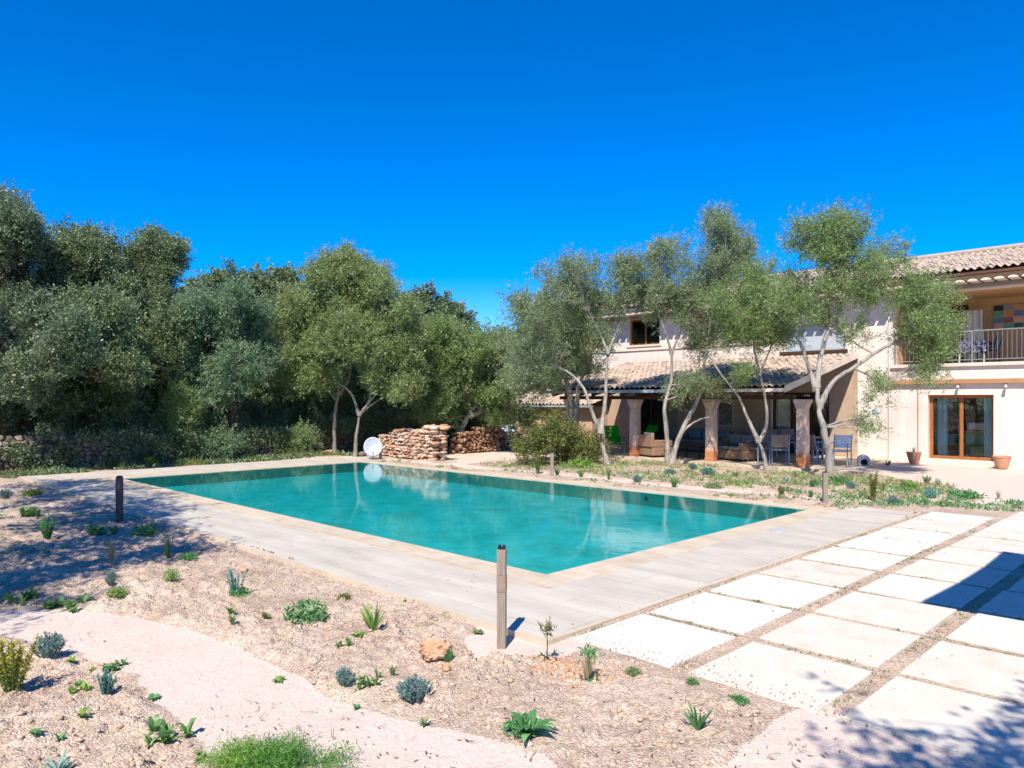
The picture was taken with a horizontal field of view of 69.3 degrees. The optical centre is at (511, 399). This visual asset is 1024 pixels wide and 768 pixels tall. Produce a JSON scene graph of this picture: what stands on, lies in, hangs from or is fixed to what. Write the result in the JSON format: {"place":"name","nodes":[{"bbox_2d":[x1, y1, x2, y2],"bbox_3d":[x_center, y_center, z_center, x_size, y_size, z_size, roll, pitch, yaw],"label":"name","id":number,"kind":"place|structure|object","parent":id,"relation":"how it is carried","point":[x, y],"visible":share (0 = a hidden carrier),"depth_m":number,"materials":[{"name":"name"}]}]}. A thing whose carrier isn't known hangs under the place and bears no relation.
{"place":"outdoors","nodes":[
{"label":"outdoors","id":0,"kind":"place"},
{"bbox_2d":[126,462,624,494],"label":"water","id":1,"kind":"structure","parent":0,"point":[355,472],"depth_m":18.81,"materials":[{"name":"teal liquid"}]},
{"bbox_2d":[0,430,1023,767],"bbox_3d":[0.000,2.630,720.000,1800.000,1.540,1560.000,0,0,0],"label":"ground","id":2,"kind":"structure","parent":0,"point":[142,600],"depth_m":5.90,"materials":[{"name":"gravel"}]},
{"bbox_2d":[0,408,38,443],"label":"garden shrub","id":3,"kind":"object","parent":2,"relation":"on","point":[18,430],"visible":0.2,"depth_m":22.68,"materials":[{"name":"green plant"}]},
{"bbox_2d":[0,634,39,692],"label":"flowering plant","id":4,"kind":"object","parent":2,"relation":"on","point":[12,674],"visible":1,"depth_m":5.16,"materials":[{"name":"plant"}]},
{"bbox_2d":[5,586,40,605],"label":"garden weed","id":5,"kind":"object","parent":2,"relation":"on","point":[23,597],"visible":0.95,"depth_m":7.42,"materials":[{"name":"green plant"}]},
{"bbox_2d":[29,631,66,658],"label":"lavender plant","id":6,"kind":"object","parent":2,"relation":"on","point":[46,648],"visible":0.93,"depth_m":5.82,"materials":[{"name":"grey plant"}]},
{"bbox_2d":[0,179,113,436],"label":"oak tree","id":7,"kind":"object","parent":2,"relation":"on","point":[42,354],"visible":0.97,"depth_m":20.53,"materials":[{"name":"green plant"}]},
{"bbox_2d":[0,481,134,643],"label":"bed weeds","id":8,"kind":"object","parent":2,"relation":"on","point":[66,520],"visible":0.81,"depth_m":11.79,"materials":[{"name":"green plant"}]},
{"bbox_2d":[34,211,164,438],"bbox_3d":[-13.582,-2.102,24.230,4.217,8.306,8.608,0,0,-41],"label":"oak tree","id":9,"kind":"object","parent":2,"relation":"on","point":[114,383],"visible":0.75,"depth_m":23.45,"materials":[{"name":"green plant"}]},
{"bbox_2d":[96,668,116,694],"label":"lavender plant","id":10,"kind":"object","parent":2,"relation":"on","point":[106,686],"visible":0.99,"depth_m":5.12,"materials":[{"name":"green plant"}]},
{"bbox_2d":[115,475,123,522],"bbox_3d":[-6.562,1.724,12.383,0.089,0.900,0.089,0,0,8],"label":"bollard light","id":11,"kind":"object","parent":2,"relation":"on","point":[119,493],"visible":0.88,"depth_m":12.34,"materials":[{"name":"black plastic"}]},
{"bbox_2d":[109,418,167,463],"bbox_3d":[-11.861,1.463,23.473,2.261,1.750,1.970,0,0,0],"label":"garden shrub","id":12,"kind":"object","parent":2,"relation":"on","point":[119,429],"visible":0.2,"depth_m":23.26,"materials":[{"name":"green plant"}]},
{"bbox_2d":[101,218,196,430],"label":"oak tree","id":13,"kind":"object","parent":2,"relation":"on","point":[158,254],"visible":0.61,"depth_m":25.97,"materials":[{"name":"green plant"}]},
{"bbox_2d":[0,422,332,470],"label":"wall ivy","id":14,"kind":"object","parent":2,"relation":"on","point":[252,440],"depth_m":22.90,"materials":[{"name":"green plant"}]},
{"bbox_2d":[141,714,195,747],"bbox_3d":[-2.086,1.997,4.440,0.310,0.112,0.270,0,0,5],"label":"garden weed","id":15,"kind":"object","parent":2,"relation":"on","point":[165,735],"visible":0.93,"depth_m":4.49,"materials":[{"name":"green plant"}]},
{"bbox_2d":[0,446,339,474],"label":"wall foot grass","id":16,"kind":"structure","parent":2,"relation":"on","point":[179,463],"depth_m":22.33,"materials":[{"name":"green plant"}]},
{"bbox_2d":[141,369,210,460],"bbox_3d":[-10.669,0.697,23.917,2.214,3.401,2.160,0,0,26],"label":"garden shrub","id":17,"kind":"object","parent":2,"relation":"on","point":[188,414],"visible":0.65,"depth_m":23.80,"materials":[{"name":"green plant"}]},
{"bbox_2d":[0,450,352,477],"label":"wall foot weeds","id":18,"kind":"object","parent":2,"relation":"on","point":[66,469],"depth_m":21.94,"materials":[{"name":"green plant"}]},
{"bbox_2d":[0,425,387,474],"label":"stone wall","id":19,"kind":"structure","parent":2,"relation":"on","point":[91,453],"depth_m":21.88,"materials":[{"name":"stone"}]},
{"bbox_2d":[181,420,246,458],"bbox_3d":[-9.934,1.560,24.478,2.777,1.936,1.971,0,0,0],"label":"garden shrub","id":20,"kind":"object","parent":2,"relation":"on","point":[218,450],"visible":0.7,"depth_m":24.08,"materials":[{"name":"green plant"}]},
{"bbox_2d":[155,266,290,432],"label":"weeping tree","id":21,"kind":"object","parent":2,"relation":"on","point":[222,322],"visible":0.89,"depth_m":24.61,"materials":[{"name":"green plant"}]},
{"bbox_2d":[177,255,307,426],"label":"oak tree","id":22,"kind":"object","parent":2,"relation":"on","point":[287,275],"visible":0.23,"depth_m":33.83,"materials":[{"name":"green plant"}]},
{"bbox_2d":[230,281,319,428],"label":"oak tree","id":23,"kind":"object","parent":2,"relation":"on","point":[249,406],"visible":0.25,"depth_m":29.10,"materials":[{"name":"green plant"}]},
{"bbox_2d":[3,362,549,442],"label":"wood undergrowth","id":24,"kind":"object","parent":2,"relation":"on","point":[501,426],"visible":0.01,"depth_m":32.64,"materials":[{"name":"green plant"}]},
{"bbox_2d":[270,418,323,453],"bbox_3d":[-7.897,1.462,26.557,2.263,1.787,2.022,0,0,0],"label":"garden shrub","id":25,"kind":"object","parent":2,"relation":"on","point":[304,437],"visible":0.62,"depth_m":26.27,"materials":[{"name":"green plant"}]},
{"bbox_2d":[246,397,352,446],"bbox_3d":[-7.960,1.038,27.978,4.060,2.326,2.091,0,0,0],"label":"garden shrub","id":26,"kind":"object","parent":2,"relation":"on","point":[279,420],"visible":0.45,"depth_m":27.76,"materials":[{"name":"green plant"}]},
{"bbox_2d":[283,596,329,625],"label":"garden shrub","id":27,"kind":"object","parent":2,"relation":"on","point":[310,614],"visible":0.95,"depth_m":6.69,"materials":[{"name":"green plant"}]},
{"bbox_2d":[268,235,397,453],"bbox_3d":[-6.537,-1.907,26.456,4.970,8.001,4.199,0,0,0],"label":"pale tree","id":28,"kind":"object","parent":2,"relation":"on","point":[336,269],"visible":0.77,"depth_m":25.68,"materials":[{"name":"green plant"}]},
{"bbox_2d":[335,665,355,686],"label":"lavender plant","id":29,"kind":"object","parent":2,"relation":"on","point":[344,676],"visible":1,"depth_m":5.19,"materials":[{"name":"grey plant"}]},
{"bbox_2d":[295,260,435,456],"bbox_3d":[-5.176,-1.426,25.728,5.302,7.144,3.988,0,0,0],"label":"pale tree","id":30,"kind":"object","parent":2,"relation":"on","point":[383,332],"visible":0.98,"depth_m":24.94,"materials":[{"name":"green plant"}]},
{"bbox_2d":[321,396,422,450],"bbox_3d":[-5.305,1.011,28.509,4.615,2.370,2.364,0,0,0],"label":"garden shrub","id":31,"kind":"object","parent":2,"relation":"on","point":[367,423],"visible":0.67,"depth_m":28.36,"materials":[{"name":"green plant"}]},
{"bbox_2d":[359,601,387,629],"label":"agave plant","id":32,"kind":"object","parent":2,"relation":"on","point":[370,622],"visible":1,"depth_m":6.50,"materials":[{"name":"green plant"}]},
{"bbox_2d":[293,356,485,444],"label":"oak tree","id":33,"kind":"object","parent":2,"relation":"on","point":[324,403],"visible":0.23,"depth_m":29.74,"materials":[{"name":"green plant"}]},
{"bbox_2d":[378,424,449,460],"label":"stone wall","id":34,"kind":"structure","parent":2,"relation":"on","point":[427,442],"depth_m":24.58,"materials":[{"name":"stone"}]},
{"bbox_2d":[396,672,433,703],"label":"lavender plant","id":35,"kind":"object","parent":2,"relation":"on","point":[410,690],"visible":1,"depth_m":4.87,"materials":[{"name":"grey plant"}]},
{"bbox_2d":[0,522,840,767],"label":"leaf litter","id":36,"kind":"object","parent":2,"relation":"on","point":[244,648],"visible":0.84,"depth_m":4.57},
{"bbox_2d":[0,522,854,767],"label":"dry twigs","id":37,"kind":"object","parent":2,"relation":"on","point":[512,707],"visible":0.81,"depth_m":4.44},
{"bbox_2d":[418,637,452,661],"bbox_3d":[-0.594,1.916,5.631,0.230,0.190,0.197,0,0,38],"label":"orange rock","id":38,"kind":"object","parent":2,"relation":"on","point":[432,649],"visible":0.98,"depth_m":5.58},
{"bbox_2d":[395,280,488,383],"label":"oak tree","id":39,"kind":"object","parent":2,"relation":"on","point":[435,306],"visible":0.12,"depth_m":36.38,"materials":[{"name":"green plant"}]},
{"bbox_2d":[393,299,536,452],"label":"olive tree","id":40,"kind":"object","parent":2,"relation":"on","point":[460,362],"visible":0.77,"depth_m":27.08,"materials":[{"name":"green plant"}]},
{"bbox_2d":[21,456,913,638],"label":"pool deck","id":41,"kind":"structure","parent":2,"relation":"on","point":[582,603],"depth_m":9.19,"materials":[{"name":"stone"}]},
{"bbox_2d":[364,437,381,458],"bbox_3d":[-4.636,1.632,24.783,0.669,0.739,0.592,0,0,40],"label":"satellite dish","id":42,"kind":"object","parent":41,"relation":"on","point":[372,447],"visible":1,"depth_m":24.77,"materials":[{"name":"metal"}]},
{"bbox_2d":[95,460,839,588],"bbox_3d":[-2.270,2.174,16.044,15.400,0.353,7.920,0,0,45],"label":"pool coping","id":43,"kind":"object","parent":41,"relation":"on","point":[562,577],"visible":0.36,"depth_m":10.95,"materials":[{"name":"stone"}]},
{"bbox_2d":[18,476,920,646],"bbox_3d":[-2.791,2.173,16.103,9.775,0.354,18.480,0,0,-45],"label":"deck edge","id":44,"kind":"object","parent":41,"relation":"on","point":[520,635],"visible":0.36,"depth_m":7.94,"materials":[{"name":"stone"}]},
{"bbox_2d":[572,524,1022,761],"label":"spilled grit","id":45,"kind":"object","parent":41,"relation":"on","point":[826,712],"visible":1,"depth_m":5.73,"materials":[{"name":"gravel"}]},
{"bbox_2d":[175,477,763,573],"bbox_3d":[-2.227,2.300,16.087,7.100,0.001,14.500,0,0,-45],"label":"pool basin","id":46,"kind":"object","parent":2,"relation":"on","point":[542,533],"visible":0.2,"depth_m":14.18,"materials":[{"name":"liquid"}]},
{"bbox_2d":[163,477,803,519],"bbox_3d":[-2.227,2.159,16.087,7.100,0.274,14.500,0,0,-45],"label":"pool wall lining","id":47,"kind":"object","parent":46,"relation":"on","point":[750,511],"visible":0.16,"depth_m":15.72,"materials":[{"name":"tile"}]},
{"bbox_2d":[449,426,501,453],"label":"stone wall","id":48,"kind":"structure","parent":2,"relation":"on","point":[478,439],"depth_m":27.99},
{"bbox_2d":[497,545,506,648],"bbox_3d":[-0.085,1.682,6.127,0.076,0.950,0.076,0,0,8],"label":"bollard light","id":49,"kind":"object","parent":2,"relation":"on","point":[502,597],"visible":0.89,"depth_m":6.09,"materials":[{"name":"brown wood"}]},
{"bbox_2d":[500,710,543,739],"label":"thistle plant","id":50,"kind":"object","parent":2,"relation":"on","point":[514,724],"visible":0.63,"depth_m":4.45,"materials":[{"name":"green plant"}]},
{"bbox_2d":[502,709,555,742],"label":"thistle plant","id":51,"kind":"object","parent":2,"relation":"on","point":[541,724],"visible":0.96,"depth_m":4.45,"materials":[{"name":"green plant"}]},
{"bbox_2d":[483,278,625,457],"bbox_3d":[1.476,-1.105,25.640,4.972,6.260,3.110,0,0,0],"label":"olive tree","id":52,"kind":"object","parent":2,"relation":"on","point":[580,357],"visible":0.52,"depth_m":25.36,"materials":[{"name":"green plant"}]},
{"bbox_2d":[502,387,610,446],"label":"stone shed","id":53,"kind":"structure","parent":2,"relation":"on","point":[585,413],"depth_m":32.96,"materials":[{"name":"stone"}]},
{"bbox_2d":[505,397,619,466],"bbox_3d":[1.530,1.127,22.640,3.531,2.426,2.303,0,0,0],"label":"garden shrub","id":54,"kind":"object","parent":2,"relation":"on","point":[560,434],"visible":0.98,"depth_m":22.43,"materials":[{"name":"green plant"}]},
{"bbox_2d":[494,241,656,465],"bbox_3d":[2.021,-1.355,22.326,5.130,6.993,2.682,0,0,-6],"label":"olive tree","id":55,"kind":"object","parent":2,"relation":"on","point":[593,299],"visible":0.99,"depth_m":22.04,"materials":[{"name":"green plant"}]},
{"bbox_2d":[379,459,895,508],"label":"bank weeds","id":56,"kind":"object","parent":2,"relation":"on","point":[779,496],"visible":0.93,"depth_m":15.11,"materials":[{"name":"green plant"}]},
{"bbox_2d":[574,614,734,667],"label":"paving slab","id":57,"kind":"structure","parent":2,"relation":"on","point":[672,640],"depth_m":6.17,"materials":[{"name":"concrete"}]},
{"bbox_2d":[615,199,770,464],"bbox_3d":[5.463,-2.123,22.593,4.626,8.379,2.912,0,0,0],"label":"olive tree","id":58,"kind":"object","parent":2,"relation":"on","point":[723,256],"visible":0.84,"depth_m":22.39,"materials":[{"name":"green plant"}]},
{"bbox_2d":[678,701,713,730],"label":"aloe plant","id":59,"kind":"object","parent":2,"relation":"on","point":[695,722],"visible":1,"depth_m":4.44,"materials":[{"name":"green plant"}]},
{"bbox_2d":[480,457,953,501],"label":"weeds","id":60,"kind":"object","parent":2,"relation":"on","point":[730,476],"visible":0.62,"depth_m":19.01,"materials":[{"name":"green plant"}]},
{"bbox_2d":[650,592,792,634],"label":"paving slab","id":61,"kind":"structure","parent":2,"relation":"on","point":[734,615],"depth_m":6.96,"materials":[{"name":"concrete"}]},
{"bbox_2d":[484,453,962,501],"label":"dry grass","id":62,"kind":"structure","parent":2,"relation":"on","point":[801,485],"depth_m":19.06,"materials":[{"name":"plant"}]},
{"bbox_2d":[693,251,822,470],"bbox_3d":[6.971,-1.129,21.146,3.888,6.470,3.134,0,0,0],"label":"olive tree","id":63,"kind":"object","parent":2,"relation":"on","point":[758,323],"visible":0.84,"depth_m":20.98,"materials":[{"name":"green plant"}]},
{"bbox_2d":[711,574,839,608],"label":"paving slab","id":64,"kind":"structure","parent":2,"relation":"on","point":[767,589],"depth_m":7.74,"materials":[{"name":"concrete"}]},
{"bbox_2d":[688,642,872,712],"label":"paving slab","id":65,"kind":"structure","parent":2,"relation":"on","point":[767,666],"depth_m":5.39,"materials":[{"name":"concrete"}]},
{"bbox_2d":[546,243,1023,467],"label":"country house","id":66,"kind":"structure","parent":2,"relation":"on","point":[989,278],"depth_m":24.65,"materials":[{"name":"paint"}]},
{"bbox_2d":[718,402,733,425],"bbox_3d":[8.221,0.559,28.499,0.649,0.950,0.050,0,0,45],"label":"window","id":67,"kind":"structure","parent":66,"relation":"attached to","point":[725,414],"depth_m":28.50,"materials":[{"name":"glass"}]},
{"bbox_2d":[773,392,825,454],"bbox_3d":[10.393,0.850,26.598,2.112,2.200,0.070,0,0,45],"label":"sliding door","id":68,"kind":"structure","parent":66,"relation":"in","point":[811,394],"depth_m":26.79,"materials":[{"name":"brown glass"}]},
{"bbox_2d":[785,321,844,351],"bbox_3d":[10.738,-2.210,26.253,2.178,0.980,0.070,0,0,45],"label":"window","id":69,"kind":"structure","parent":66,"relation":"in","point":[814,338],"depth_m":26.23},
{"bbox_2d":[930,305,968,363],"bbox_3d":[15.032,-2.165,25.513,0.060,2.070,1.200,0,0,-45],"label":"balcony door","id":70,"kind":"structure","parent":66,"relation":"in","point":[966,307],"depth_m":25.27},
{"bbox_2d":[934,398,983,456],"bbox_3d":[15.280,0.775,25.308,4.000,2.280,0.300,0,0,45],"label":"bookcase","id":71,"kind":"object","parent":66,"relation":"on","point":[953,423],"visible":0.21,"depth_m":25.23,"materials":[{"name":"glass"}]},
{"bbox_2d":[930,395,993,460],"bbox_3d":[13.976,0.865,23.012,0.070,2.010,1.789,0,0,-45],"label":"sliding door","id":72,"kind":"structure","parent":66,"relation":"in","point":[961,457],"depth_m":22.99,"materials":[{"name":"brown wood"}]},
{"bbox_2d":[957,309,987,362],"bbox_3d":[15.354,-2.092,24.677,0.900,1.785,0.112,0,0,45],"label":"balcony curtain","id":73,"kind":"object","parent":66,"relation":"hanging from","point":[976,319],"visible":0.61,"depth_m":24.61,"materials":[{"name":"fabric"}]},
{"bbox_2d":[964,422,983,456],"bbox_3d":[15.003,1.350,23.777,0.700,1.200,0.750,0,0,16],"label":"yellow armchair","id":74,"kind":"object","parent":66,"relation":"in","point":[974,437],"visible":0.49,"depth_m":23.93,"materials":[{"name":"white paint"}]},
{"bbox_2d":[956,340,992,362],"bbox_3d":[14.787,-1.482,23.680,0.898,0.724,0.898,0,0,-45],"label":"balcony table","id":75,"kind":"object","parent":66,"relation":"on","point":[978,346],"visible":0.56,"depth_m":23.43,"materials":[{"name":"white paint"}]},
{"bbox_2d":[994,303,1023,328],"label":"tile picture","id":76,"kind":"object","parent":66,"relation":"attached to","point":[1009,316],"visible":0.91,"depth_m":24.21,"materials":[{"name":"tile"}]},
{"bbox_2d":[569,530,1023,723],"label":"joint pebbles","id":77,"kind":"object","parent":2,"relation":"on","point":[679,670],"visible":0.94,"depth_m":6.79,"materials":[{"name":"gravel"}]},
{"bbox_2d":[572,512,1023,707],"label":"joint weeds","id":78,"kind":"object","parent":2,"relation":"on","point":[845,700],"visible":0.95,"depth_m":6.91,"materials":[{"name":"green plant"}]},
{"bbox_2d":[760,559,875,587],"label":"paving slab","id":79,"kind":"structure","parent":2,"relation":"on","point":[826,574],"depth_m":8.56,"materials":[{"name":"concrete"}]},
{"bbox_2d":[760,613,920,666],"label":"paving slab","id":80,"kind":"structure","parent":2,"relation":"on","point":[843,639],"depth_m":6.19,"materials":[{"name":"concrete"}]},
{"bbox_2d":[802,546,906,570],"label":"paving slab","id":81,"kind":"structure","parent":2,"relation":"on","point":[862,559],"depth_m":9.30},
{"bbox_2d":[745,195,981,477],"bbox_3d":[8.902,-1.552,18.724,6.178,7.479,2.870,0,0,0],"label":"olive tree","id":82,"kind":"object","parent":2,"relation":"on","point":[828,240],"visible":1,"depth_m":18.60,"materials":[{"name":"green plant"}]},
{"bbox_2d":[815,591,956,633],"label":"paving slab","id":83,"kind":"structure","parent":2,"relation":"on","point":[917,617],"depth_m":6.97,"materials":[{"name":"concrete"}]},
{"bbox_2d":[838,536,934,555],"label":"paving slab","id":84,"kind":"structure","parent":2,"relation":"on","point":[891,546],"depth_m":10.12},
{"bbox_2d":[866,527,956,543],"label":"paving slab","id":85,"kind":"structure","parent":2,"relation":"on","point":[913,535],"depth_m":10.89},
{"bbox_2d":[858,574,985,607],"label":"paving slab","id":86,"kind":"structure","parent":2,"relation":"on","point":[913,588],"depth_m":7.75,"materials":[{"name":"concrete"}]},
{"bbox_2d":[843,676,1023,767],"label":"paving slab","id":87,"kind":"structure","parent":2,"relation":"on","point":[972,723],"depth_m":4.62,"materials":[{"name":"concrete"}]},
{"bbox_2d":[893,519,977,533],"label":"paving slab","id":88,"kind":"structure","parent":2,"relation":"on","point":[941,526],"depth_m":11.64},
{"bbox_2d":[895,559,1010,587],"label":"paving slab","id":89,"kind":"structure","parent":2,"relation":"on","point":[961,573],"depth_m":8.56,"materials":[{"name":"concrete"}]},
{"bbox_2d":[915,512,993,524],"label":"paving slab","id":90,"kind":"structure","parent":2,"relation":"on","point":[958,518],"depth_m":12.45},
{"bbox_2d":[900,641,1023,702],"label":"paving slab","id":91,"kind":"structure","parent":2,"relation":"on","point":[982,671],"depth_m":5.49,"materials":[{"name":"concrete"}]},
{"bbox_2d":[925,546,1023,570],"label":"paving slab","id":92,"kind":"structure","parent":2,"relation":"on","point":[982,558],"depth_m":9.33,"materials":[{"name":"concrete"}]},
{"bbox_2d":[947,613,1023,653],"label":"paving slab","id":93,"kind":"structure","parent":2,"relation":"on","point":[1002,633],"depth_m":6.32,"materials":[{"name":"concrete"}]},
{"bbox_2d":[951,536,1023,554],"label":"paving slab","id":94,"kind":"structure","parent":2,"relation":"on","point":[993,544],"depth_m":10.19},
{"bbox_2d":[973,526,1023,540],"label":"paving slab","id":95,"kind":"structure","parent":2,"relation":"on","point":[1007,533],"depth_m":11.02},
{"bbox_2d":[978,591,1023,618],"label":"paving slab","id":96,"kind":"structure","parent":2,"relation":"on","point":[1012,605],"depth_m":7.17,"materials":[{"name":"concrete"}]},
{"bbox_2d":[0,449,1023,767],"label":"gravel path","id":97,"kind":"structure","parent":0,"point":[168,653],"depth_m":4.97,"materials":[{"name":"gravel"}]},
{"bbox_2d":[39,593,92,612],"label":"garden weed","id":98,"kind":"object","parent":97,"relation":"on","point":[69,604],"visible":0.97,"depth_m":7.25,"materials":[{"name":"green plant"}]},
{"bbox_2d":[183,725,374,767],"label":"fennel plant","id":99,"kind":"object","parent":97,"relation":"on","point":[278,753],"visible":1,"depth_m":4.03,"materials":[{"name":"green plant"}]},
{"bbox_2d":[498,653,624,691],"bbox_3d":[0.419,1.973,5.446,0.868,0.123,0.769,0,0,34],"label":"orange rubble","id":100,"kind":"object","parent":97,"relation":"on","point":[566,665],"visible":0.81,"depth_m":5.43,"materials":[{"name":"stone"}]},
{"bbox_2d":[772,480,1023,510],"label":"ground cover plants","id":101,"kind":"object","parent":97,"relation":"on","point":[968,503],"visible":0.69,"depth_m":14.52,"materials":[{"name":"green plant"}]},
{"bbox_2d":[0,0,1023,398],"label":"sky","id":102,"kind":"structure","parent":0,"point":[461,144],"materials":[{"name":"blue"}]},
{"bbox_2d":[541,445,887,470],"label":"terrace","id":103,"kind":"structure","parent":0,"point":[779,461],"depth_m":23.62,"materials":[{"name":"stone"}]},
{"bbox_2d":[604,426,626,453],"bbox_3d":[3.732,1.465,26.962,0.665,0.990,0.908,0,0,-8],"label":"deck chair","id":104,"kind":"object","parent":103,"relation":"on","point":[614,437],"visible":0.82,"depth_m":27.16,"materials":[{"name":"green fabric"}]},
{"bbox_2d":[638,432,672,457],"bbox_3d":[4.871,1.540,25.254,0.880,0.820,0.850,0,0,-25],"label":"wicker armchair","id":105,"kind":"object","parent":103,"relation":"on","point":[650,445],"visible":0.93,"depth_m":24.89,"materials":[{"name":"brown wicker"}]},
{"bbox_2d":[676,429,734,450],"bbox_3d":[7.201,1.540,27.617,0.880,0.820,2.000,0,0,-45],"label":"wicker sofa","id":106,"kind":"object","parent":103,"relation":"on","point":[694,437],"visible":0.52,"depth_m":27.64,"materials":[{"name":"black plastic"}]},
{"bbox_2d":[718,434,760,461],"bbox_3d":[7.213,1.540,23.849,0.880,0.820,1.300,0,0,-30],"label":"wicker sofa","id":107,"kind":"object","parent":103,"relation":"on","point":[736,446],"visible":0.82,"depth_m":23.54,"materials":[{"name":"brown wicker"}]},
{"bbox_2d":[769,434,789,463],"bbox_3d":[8.129,1.499,22.517,0.534,0.905,0.584,0,0,10],"label":"garden chair","id":108,"kind":"object","parent":103,"relation":"on","point":[779,441],"visible":1,"depth_m":22.31,"materials":[{"name":"beige"}]},
{"bbox_2d":[831,434,852,465],"bbox_3d":[9.782,1.499,22.023,0.534,0.905,0.584,0,0,38],"label":"garden chair","id":109,"kind":"object","parent":103,"relation":"on","point":[842,441],"visible":0.82,"depth_m":22.13,"materials":[{"name":"white paint"}]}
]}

